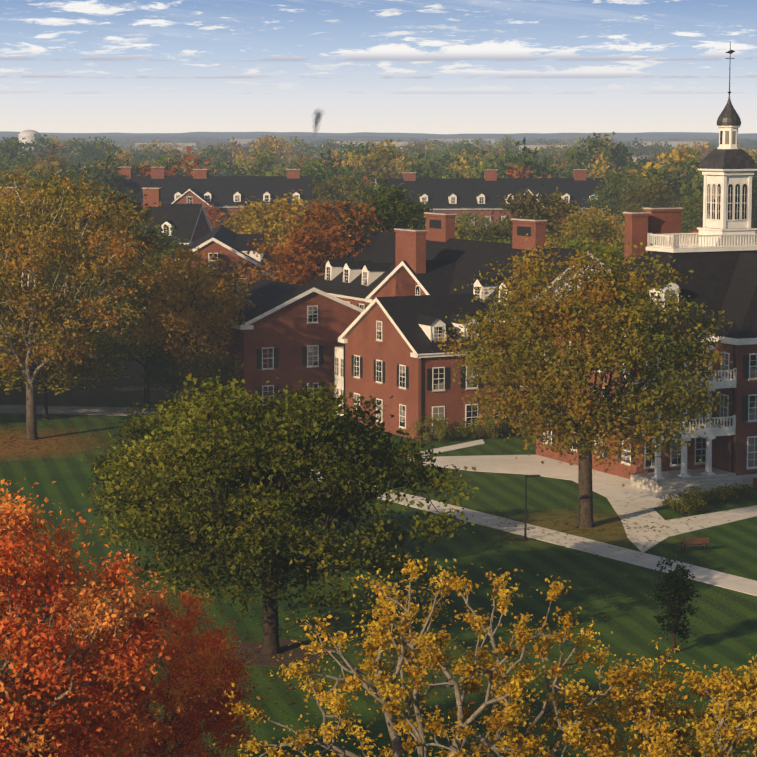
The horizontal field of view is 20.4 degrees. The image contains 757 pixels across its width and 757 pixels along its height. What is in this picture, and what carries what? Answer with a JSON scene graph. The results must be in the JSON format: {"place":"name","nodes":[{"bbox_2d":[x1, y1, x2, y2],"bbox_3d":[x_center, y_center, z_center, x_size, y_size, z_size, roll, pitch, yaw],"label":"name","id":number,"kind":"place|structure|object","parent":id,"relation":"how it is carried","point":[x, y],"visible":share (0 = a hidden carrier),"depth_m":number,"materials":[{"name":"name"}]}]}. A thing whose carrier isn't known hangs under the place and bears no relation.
{"place":"outdoors","nodes":[
{"label":"outdoors","id":0,"kind":"place"},
{"bbox_2d":[0,405,201,416],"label":"road","id":1,"kind":"structure","parent":0,"point":[69,410],"depth_m":207.92,"materials":[{"name":"asphalt"}]},
{"bbox_2d":[0,237,756,756],"bbox_3d":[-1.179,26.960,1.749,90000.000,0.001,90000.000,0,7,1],"label":"ground","id":2,"kind":"structure","parent":0,"point":[610,595],"depth_m":126.86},
{"bbox_2d":[0,136,41,164],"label":"tree","id":3,"kind":"object","parent":2,"relation":"on","point":[4,150],"visible":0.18,"depth_m":770.09,"materials":[{"name":"green plant"}]},
{"bbox_2d":[0,149,44,181],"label":"tree","id":4,"kind":"object","parent":2,"relation":"on","point":[14,162],"visible":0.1,"depth_m":662.84,"materials":[{"name":"green plant"}]},
{"bbox_2d":[0,163,56,189],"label":"tree","id":5,"kind":"object","parent":2,"relation":"on","point":[33,171],"visible":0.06,"depth_m":493.88,"materials":[{"name":"green plant"}]},
{"bbox_2d":[18,130,39,150],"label":"water tank","id":6,"kind":"object","parent":2,"relation":"on","point":[28,135],"visible":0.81,"depth_m":1336.60,"materials":[{"name":"metal"}]},
{"bbox_2d":[21,134,64,163],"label":"tree","id":7,"kind":"object","parent":2,"relation":"on","point":[36,149],"visible":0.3,"depth_m":978.27,"materials":[{"name":"green plant"}]},
{"bbox_2d":[1,143,92,193],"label":"tree","id":8,"kind":"object","parent":2,"relation":"on","point":[59,162],"visible":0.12,"depth_m":557.45,"materials":[{"name":"green plant"}]},
{"bbox_2d":[0,179,97,382],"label":"tree","id":9,"kind":"object","parent":2,"relation":"on","point":[39,212],"visible":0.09,"depth_m":229.60,"materials":[{"name":"orange plant"}]},
{"bbox_2d":[0,312,150,419],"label":"tree","id":10,"kind":"object","parent":2,"relation":"on","point":[81,372],"visible":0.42,"depth_m":199.00,"materials":[{"name":"green plant"}]},
{"bbox_2d":[8,242,147,389],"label":"tree","id":11,"kind":"object","parent":2,"relation":"on","point":[52,267],"visible":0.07,"depth_m":222.66,"materials":[{"name":"orange plant"}]},
{"bbox_2d":[54,137,103,163],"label":"tree","id":12,"kind":"object","parent":2,"relation":"on","point":[68,152],"visible":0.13,"depth_m":1024.72,"materials":[{"name":"green plant"}]},
{"bbox_2d":[70,141,103,166],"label":"tree","id":13,"kind":"object","parent":2,"relation":"on","point":[76,151],"visible":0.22,"depth_m":970.33,"materials":[{"name":"green plant"}]},
{"bbox_2d":[24,161,150,201],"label":"tree","id":14,"kind":"object","parent":2,"relation":"on","point":[75,172],"visible":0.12,"depth_m":467.55,"materials":[{"name":"green plant"}]},
{"bbox_2d":[0,477,180,756],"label":"orange tree","id":15,"kind":"object","parent":2,"relation":"on","point":[61,702],"visible":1,"depth_m":71.06,"materials":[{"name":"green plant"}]},
{"bbox_2d":[0,156,180,439],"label":"tree","id":16,"kind":"object","parent":2,"relation":"on","point":[60,327],"visible":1,"depth_m":184.13,"materials":[{"name":"yellow plant"}]},
{"bbox_2d":[12,170,168,372],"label":"tree","id":17,"kind":"object","parent":2,"relation":"on","point":[123,202],"visible":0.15,"depth_m":235.22,"materials":[{"name":"green plant"}]},
{"bbox_2d":[71,136,126,168],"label":"tree","id":18,"kind":"object","parent":2,"relation":"on","point":[89,150],"visible":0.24,"depth_m":904.98,"materials":[{"name":"green plant"}]},
{"bbox_2d":[0,187,212,260],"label":"hall","id":19,"kind":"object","parent":2,"relation":"on","point":[189,222],"visible":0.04,"depth_m":330.85,"materials":[{"name":"brick"}]},
{"bbox_2d":[68,146,146,195],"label":"tree","id":20,"kind":"object","parent":2,"relation":"on","point":[106,158],"visible":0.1,"depth_m":509.76,"materials":[{"name":"green plant"}]},
{"bbox_2d":[104,149,136,168],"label":"tree","id":21,"kind":"object","parent":2,"relation":"on","point":[124,155],"visible":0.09,"depth_m":857.30,"materials":[{"name":"yellow plant"}]},
{"bbox_2d":[82,207,188,333],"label":"tree","id":22,"kind":"object","parent":2,"relation":"on","point":[171,246],"visible":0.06,"depth_m":282.29,"materials":[{"name":"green plant"}]},
{"bbox_2d":[71,249,233,404],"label":"tree","id":23,"kind":"object","parent":2,"relation":"on","point":[132,358],"visible":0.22,"depth_m":209.25,"materials":[{"name":"orange plant"}]},
{"bbox_2d":[135,154,186,175],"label":"tree","id":24,"kind":"object","parent":2,"relation":"on","point":[164,158],"visible":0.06,"depth_m":522.25,"materials":[{"name":"green plant"}]},
{"bbox_2d":[55,580,268,756],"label":"orange tree","id":25,"kind":"object","parent":2,"relation":"on","point":[197,674],"visible":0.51,"depth_m":79.63,"materials":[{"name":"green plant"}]},
{"bbox_2d":[140,139,183,161],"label":"tree","id":26,"kind":"object","parent":2,"relation":"on","point":[173,153],"visible":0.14,"depth_m":1016.09,"materials":[{"name":"green plant"}]},
{"bbox_2d":[133,145,215,175],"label":"tree","id":27,"kind":"object","parent":2,"relation":"on","point":[168,172],"visible":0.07,"depth_m":506.17,"materials":[{"name":"orange plant"}]},
{"bbox_2d":[139,332,215,394],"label":"tree","id":28,"kind":"object","parent":2,"relation":"on","point":[160,362],"visible":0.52,"depth_m":205.60,"materials":[{"name":"green plant"}]},
{"bbox_2d":[119,244,261,401],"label":"tree","id":29,"kind":"object","parent":2,"relation":"on","point":[222,314],"visible":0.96,"depth_m":201.88,"materials":[{"name":"brown plant"}]},
{"bbox_2d":[80,383,323,583],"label":"green tree","id":30,"kind":"object","parent":2,"relation":"on","point":[133,431],"visible":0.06,"depth_m":125.92,"materials":[{"name":"green plant"}]},
{"bbox_2d":[162,339,248,399],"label":"tree","id":31,"kind":"object","parent":2,"relation":"on","point":[197,371],"visible":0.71,"depth_m":202.11,"materials":[{"name":"green plant"}]},
{"bbox_2d":[104,167,312,231],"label":"hall","id":32,"kind":"structure","parent":2,"relation":"on","point":[225,194],"depth_m":472.30,"materials":[{"name":"brick"}]},
{"bbox_2d":[191,144,238,175],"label":"tree","id":33,"kind":"object","parent":2,"relation":"on","point":[224,154],"visible":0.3,"depth_m":910.92,"materials":[{"name":"green plant"}]},
{"bbox_2d":[156,225,275,334],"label":"hall","id":34,"kind":"structure","parent":2,"relation":"on","point":[231,245],"depth_m":256.96,"materials":[{"name":"brick"}]},
{"bbox_2d":[203,201,232,229],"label":"tree","id":35,"kind":"object","parent":2,"relation":"on","point":[214,214],"visible":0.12,"depth_m":389.91,"materials":[{"name":"plant"}]},
{"bbox_2d":[203,157,245,175],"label":"tree","id":36,"kind":"object","parent":2,"relation":"on","point":[217,165],"visible":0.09,"depth_m":624.82,"materials":[{"name":"green plant"}]},
{"bbox_2d":[213,137,255,172],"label":"tree","id":37,"kind":"object","parent":2,"relation":"on","point":[235,150],"visible":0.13,"depth_m":972.25,"materials":[{"name":"green plant"}]},
{"bbox_2d":[211,196,286,244],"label":"tree","id":38,"kind":"object","parent":2,"relation":"on","point":[238,216],"visible":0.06,"depth_m":314.97,"materials":[{"name":"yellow plant"}]},
{"bbox_2d":[235,147,293,175],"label":"tree","id":39,"kind":"object","parent":2,"relation":"on","point":[262,163],"visible":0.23,"depth_m":615.01,"materials":[{"name":"green plant"}]},
{"bbox_2d":[248,134,291,164],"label":"tree","id":40,"kind":"object","parent":2,"relation":"on","point":[274,145],"visible":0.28,"depth_m":1019.15,"materials":[{"name":"yellow plant"}]},
{"bbox_2d":[247,135,297,163],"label":"tree","id":41,"kind":"object","parent":2,"relation":"on","point":[290,149],"visible":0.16,"depth_m":1079.06,"materials":[{"name":"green plant"}]},
{"bbox_2d":[70,369,478,654],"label":"green tree","id":42,"kind":"object","parent":2,"relation":"on","point":[249,534],"visible":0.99,"depth_m":106.45,"materials":[{"name":"green plant"}]},
{"bbox_2d":[224,640,336,666],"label":"mulch ring","id":43,"kind":"object","parent":2,"relation":"on","point":[286,660],"visible":0.49,"depth_m":110.11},
{"bbox_2d":[226,221,338,289],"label":"tree","id":44,"kind":"object","parent":2,"relation":"on","point":[262,247],"visible":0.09,"depth_m":240.61,"materials":[{"name":"orange plant"}]},
{"bbox_2d":[232,189,337,280],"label":"tree","id":45,"kind":"object","parent":2,"relation":"on","point":[272,219],"visible":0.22,"depth_m":291.84,"materials":[{"name":"yellow plant"}]},
{"bbox_2d":[266,158,350,204],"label":"tree","id":46,"kind":"object","parent":2,"relation":"on","point":[310,168],"visible":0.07,"depth_m":489.56,"materials":[{"name":"green plant"}]},
{"bbox_2d":[260,197,394,284],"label":"tree","id":47,"kind":"object","parent":2,"relation":"on","point":[325,233],"visible":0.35,"depth_m":232.63,"materials":[{"name":"orange plant"}]},
{"bbox_2d":[304,169,377,208],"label":"tree","id":48,"kind":"object","parent":2,"relation":"on","point":[343,189],"visible":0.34,"depth_m":436.64,"materials":[{"name":"green plant"}]},
{"bbox_2d":[313,149,379,185],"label":"tree","id":49,"kind":"object","parent":2,"relation":"on","point":[355,172],"visible":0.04,"depth_m":570.11,"materials":[{"name":"green plant"}]},
{"bbox_2d":[332,143,366,166],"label":"tree","id":50,"kind":"object","parent":2,"relation":"on","point":[357,150],"visible":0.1,"depth_m":775.74,"materials":[{"name":"green plant"}]},
{"bbox_2d":[0,413,746,756],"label":"fallen leaves","id":51,"kind":"object","parent":2,"relation":"on","point":[314,615],"visible":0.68,"depth_m":144.23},
{"bbox_2d":[72,138,707,163],"bbox_3d":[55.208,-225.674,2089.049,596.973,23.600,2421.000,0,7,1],"label":"distant trees","id":52,"kind":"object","parent":2,"relation":"on","point":[402,142],"depth_m":2077.27,"materials":[{"name":"green"}]},
{"bbox_2d":[314,175,467,254],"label":"tree","id":53,"kind":"object","parent":2,"relation":"on","point":[390,218],"visible":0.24,"depth_m":239.83,"materials":[{"name":"green plant"}]},
{"bbox_2d":[348,139,439,182],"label":"tree","id":54,"kind":"object","parent":2,"relation":"on","point":[375,157],"visible":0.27,"depth_m":582.28,"materials":[{"name":"green plant"}]},
{"bbox_2d":[380,154,414,176],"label":"tree","id":55,"kind":"object","parent":2,"relation":"on","point":[399,168],"visible":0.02,"depth_m":631.52,"materials":[{"name":"yellow plant"}]},
{"bbox_2d":[198,212,610,440],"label":"hall","id":56,"kind":"structure","parent":2,"relation":"on","point":[370,320],"depth_m":203.69,"materials":[{"name":"brick"}]},
{"bbox_2d":[403,411,450,441],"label":"shrub","id":57,"kind":"object","parent":2,"relation":"on","point":[436,421],"visible":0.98,"depth_m":186.58,"materials":[{"name":"green plant"}]},
{"bbox_2d":[395,147,458,175],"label":"tree","id":58,"kind":"object","parent":2,"relation":"on","point":[420,156],"visible":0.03,"depth_m":650.53,"materials":[{"name":"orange plant"}]},
{"bbox_2d":[209,550,649,756],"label":"yellow tree","id":59,"kind":"object","parent":2,"relation":"on","point":[503,723],"visible":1,"depth_m":69.13,"materials":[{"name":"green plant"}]},
{"bbox_2d":[400,154,463,177],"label":"tree","id":60,"kind":"object","parent":2,"relation":"on","point":[426,170],"visible":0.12,"depth_m":562.57,"materials":[{"name":"green plant"}]},
{"bbox_2d":[407,439,484,457],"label":"footpath","id":61,"kind":"structure","parent":2,"relation":"on","point":[459,446],"depth_m":183.76,"materials":[{"name":"concrete"}]},
{"bbox_2d":[437,424,468,441],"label":"shrub","id":62,"kind":"object","parent":2,"relation":"on","point":[457,434],"visible":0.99,"depth_m":187.06,"materials":[{"name":"green plant"}]},
{"bbox_2d":[442,139,478,155],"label":"tree","id":63,"kind":"object","parent":2,"relation":"on","point":[463,146],"visible":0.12,"depth_m":971.56,"materials":[{"name":"green plant"}]},
{"bbox_2d":[435,139,498,170],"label":"tree","id":64,"kind":"object","parent":2,"relation":"on","point":[446,158],"visible":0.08,"depth_m":664.78,"materials":[{"name":"green plant"}]},
{"bbox_2d":[451,417,482,439],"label":"shrub","id":65,"kind":"object","parent":2,"relation":"on","point":[472,429],"visible":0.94,"depth_m":187.63,"materials":[{"name":"green plant"}]},
{"bbox_2d":[449,155,493,173],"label":"tree","id":66,"kind":"object","parent":2,"relation":"on","point":[454,165],"visible":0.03,"depth_m":640.04,"materials":[{"name":"yellow plant"}]},
{"bbox_2d":[455,210,490,236],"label":"tree","id":67,"kind":"object","parent":2,"relation":"on","point":[466,217],"visible":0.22,"depth_m":395.47,"materials":[{"name":"green plant"}]},
{"bbox_2d":[450,161,503,177],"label":"tree","id":68,"kind":"object","parent":2,"relation":"on","point":[480,170],"visible":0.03,"depth_m":499.38,"materials":[{"name":"green plant"}]},
{"bbox_2d":[466,410,505,438],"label":"shrub","id":69,"kind":"object","parent":2,"relation":"on","point":[489,431],"visible":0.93,"depth_m":188.11,"materials":[{"name":"green plant"}]},
{"bbox_2d":[464,218,511,240],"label":"tree","id":70,"kind":"object","parent":2,"relation":"on","point":[474,232],"visible":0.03,"depth_m":313.59,"materials":[{"name":"green plant"}]},
{"bbox_2d":[375,169,605,238],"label":"hall","id":71,"kind":"structure","parent":2,"relation":"on","point":[458,195],"depth_m":458.67,"materials":[{"name":"brick"}]},
{"bbox_2d":[494,134,522,155],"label":"tree","id":72,"kind":"object","parent":2,"relation":"on","point":[509,141],"visible":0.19,"depth_m":1294.59,"materials":[{"name":"green plant"}]},
{"bbox_2d":[481,148,551,175],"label":"tree","id":73,"kind":"object","parent":2,"relation":"on","point":[503,159],"visible":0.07,"depth_m":576.16,"materials":[{"name":"green plant"}]},
{"bbox_2d":[505,163,550,177],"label":"tree","id":74,"kind":"object","parent":2,"relation":"on","point":[514,173],"visible":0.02,"depth_m":511.06,"materials":[{"name":"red plant"}]},
{"bbox_2d":[523,475,539,540],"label":"lamp post","id":75,"kind":"object","parent":2,"relation":"on","point":[525,526],"visible":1,"depth_m":140.93,"materials":[{"name":"black metal"}]},
{"bbox_2d":[310,470,756,595],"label":"diagonal path","id":76,"kind":"structure","parent":2,"relation":"on","point":[722,579],"depth_m":139.42,"materials":[{"name":"concrete"}]},
{"bbox_2d":[496,137,573,177],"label":"tree","id":77,"kind":"object","parent":2,"relation":"on","point":[536,167],"visible":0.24,"depth_m":519.67,"materials":[{"name":"green plant"}]},
{"bbox_2d":[481,183,599,246],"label":"tree","id":78,"kind":"object","parent":2,"relation":"on","point":[527,208],"visible":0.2,"depth_m":296.37,"materials":[{"name":"green plant"}]},
{"bbox_2d":[546,207,623,266],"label":"tree","id":79,"kind":"object","parent":2,"relation":"on","point":[571,228],"visible":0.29,"depth_m":280.84,"materials":[{"name":"green plant"}]},
{"bbox_2d":[431,230,739,527],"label":"tree","id":80,"kind":"object","parent":2,"relation":"on","point":[587,421],"visible":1,"depth_m":143.21,"materials":[{"name":"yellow plant"}]},
{"bbox_2d":[551,137,621,177],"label":"tree","id":81,"kind":"object","parent":2,"relation":"on","point":[573,149],"visible":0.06,"depth_m":663.93,"materials":[{"name":"green plant"}]},
{"bbox_2d":[559,232,623,268],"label":"tree","id":82,"kind":"object","parent":2,"relation":"on","point":[590,247],"visible":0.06,"depth_m":223.28,"materials":[{"name":"green plant"}]},
{"bbox_2d":[559,232,623,265],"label":"tree","id":83,"kind":"object","parent":2,"relation":"on","point":[603,242],"visible":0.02,"depth_m":249.60,"materials":[{"name":"green plant"}]},
{"bbox_2d":[561,131,640,177],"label":"tree","id":84,"kind":"object","parent":2,"relation":"on","point":[616,156],"visible":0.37,"depth_m":631.40,"materials":[{"name":"green plant"}]},
{"bbox_2d":[577,205,624,236],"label":"tree","id":85,"kind":"object","parent":2,"relation":"on","point":[615,218],"visible":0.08,"depth_m":369.40,"materials":[{"name":"yellow plant"}]},
{"bbox_2d":[581,153,643,197],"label":"tree","id":86,"kind":"object","parent":2,"relation":"on","point":[591,174],"visible":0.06,"depth_m":545.91,"materials":[{"name":"yellow plant"}]},
{"bbox_2d":[580,170,657,232],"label":"tree","id":87,"kind":"object","parent":2,"relation":"on","point":[607,197],"visible":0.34,"depth_m":425.19,"materials":[{"name":"green plant"}]},
{"bbox_2d":[626,137,658,154],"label":"tree","id":88,"kind":"object","parent":2,"relation":"on","point":[630,148],"visible":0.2,"depth_m":1338.01,"materials":[{"name":"green plant"}]},
{"bbox_2d":[536,41,756,493],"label":"building with cupola","id":89,"kind":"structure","parent":2,"relation":"on","point":[719,259],"depth_m":167.93,"materials":[{"name":"brick"}]},
{"bbox_2d":[543,637,756,756],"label":"yellow tree","id":90,"kind":"object","parent":2,"relation":"on","point":[714,726],"visible":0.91,"depth_m":70.09,"materials":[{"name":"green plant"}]},
{"bbox_2d":[639,141,665,159],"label":"tree","id":91,"kind":"object","parent":2,"relation":"on","point":[654,145],"visible":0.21,"depth_m":1318.42,"materials":[{"name":"green plant"}]},
{"bbox_2d":[611,172,697,224],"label":"tree","id":92,"kind":"object","parent":2,"relation":"on","point":[650,194],"visible":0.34,"depth_m":395.57,"materials":[{"name":"green plant"}]},
{"bbox_2d":[624,146,695,190],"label":"tree","id":93,"kind":"object","parent":2,"relation":"on","point":[642,164],"visible":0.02,"depth_m":550.02,"materials":[{"name":"green plant"}]},
{"bbox_2d":[630,147,703,220],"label":"tree","id":94,"kind":"object","parent":2,"relation":"on","point":[696,183],"visible":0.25,"depth_m":467.10,"materials":[{"name":"green plant"}]},
{"bbox_2d":[647,553,700,652],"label":"small tree","id":95,"kind":"object","parent":2,"relation":"on","point":[674,584],"visible":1,"depth_m":110.00,"materials":[{"name":"green plant"}]},
{"bbox_2d":[642,144,708,206],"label":"tree","id":96,"kind":"object","parent":2,"relation":"on","point":[674,153],"visible":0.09,"depth_m":482.94,"materials":[{"name":"yellow plant"}]},
{"bbox_2d":[669,496,700,514],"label":"shrub","id":97,"kind":"object","parent":2,"relation":"on","point":[684,505],"visible":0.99,"depth_m":150.75,"materials":[{"name":"green plant"}]},
{"bbox_2d":[669,192,702,232],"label":"tree","id":98,"kind":"object","parent":2,"relation":"on","point":[698,207],"visible":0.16,"depth_m":376.29,"materials":[{"name":"green plant"}]},
{"bbox_2d":[674,486,700,504],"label":"shrub","id":99,"kind":"object","parent":2,"relation":"on","point":[685,494],"visible":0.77,"depth_m":154.06,"materials":[{"name":"green plant"}]},
{"bbox_2d":[680,537,708,552],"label":"bench","id":100,"kind":"object","parent":2,"relation":"on","point":[695,542],"visible":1,"depth_m":137.21,"materials":[{"name":"brown wood"}]},
{"bbox_2d":[687,492,707,513],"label":"shrub","id":101,"kind":"object","parent":2,"relation":"on","point":[699,501],"visible":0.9,"depth_m":151.91,"materials":[{"name":"green plant"}]},
{"bbox_2d":[693,484,726,504],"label":"shrub","id":102,"kind":"object","parent":2,"relation":"on","point":[717,495],"visible":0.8,"depth_m":155.00,"materials":[{"name":"green plant"}]},
{"bbox_2d":[716,483,744,502],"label":"shrub","id":103,"kind":"object","parent":2,"relation":"on","point":[730,492],"visible":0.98,"depth_m":155.19,"materials":[{"name":"green plant"}]},
{"bbox_2d":[727,481,756,499],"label":"shrub","id":104,"kind":"object","parent":2,"relation":"on","point":[742,490],"visible":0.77,"depth_m":156.66,"materials":[{"name":"green plant"}]},
{"bbox_2d":[751,171,756,236],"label":"tree","id":105,"kind":"object","parent":2,"relation":"on","point":[754,208],"visible":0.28,"depth_m":414.00,"materials":[{"name":"green plant"}]},
{"bbox_2d":[0,131,756,142],"bbox_3d":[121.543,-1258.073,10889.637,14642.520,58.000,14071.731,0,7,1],"label":"hills","id":106,"kind":"structure","parent":0,"point":[306,136],"depth_m":7267.54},
{"bbox_2d":[0,0,756,133],"label":"sky","id":107,"kind":"structure","parent":0,"point":[67,66],"materials":[{"name":"blue"}]},
{"bbox_2d":[410,455,683,552],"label":"plaza path","id":108,"kind":"structure","parent":0,"point":[619,497],"depth_m":164.77,"materials":[{"name":"concrete"}]},
{"bbox_2d":[655,505,756,536],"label":"path","id":109,"kind":"structure","parent":0,"point":[681,525],"depth_m":148.07,"materials":[{"name":"concrete"}]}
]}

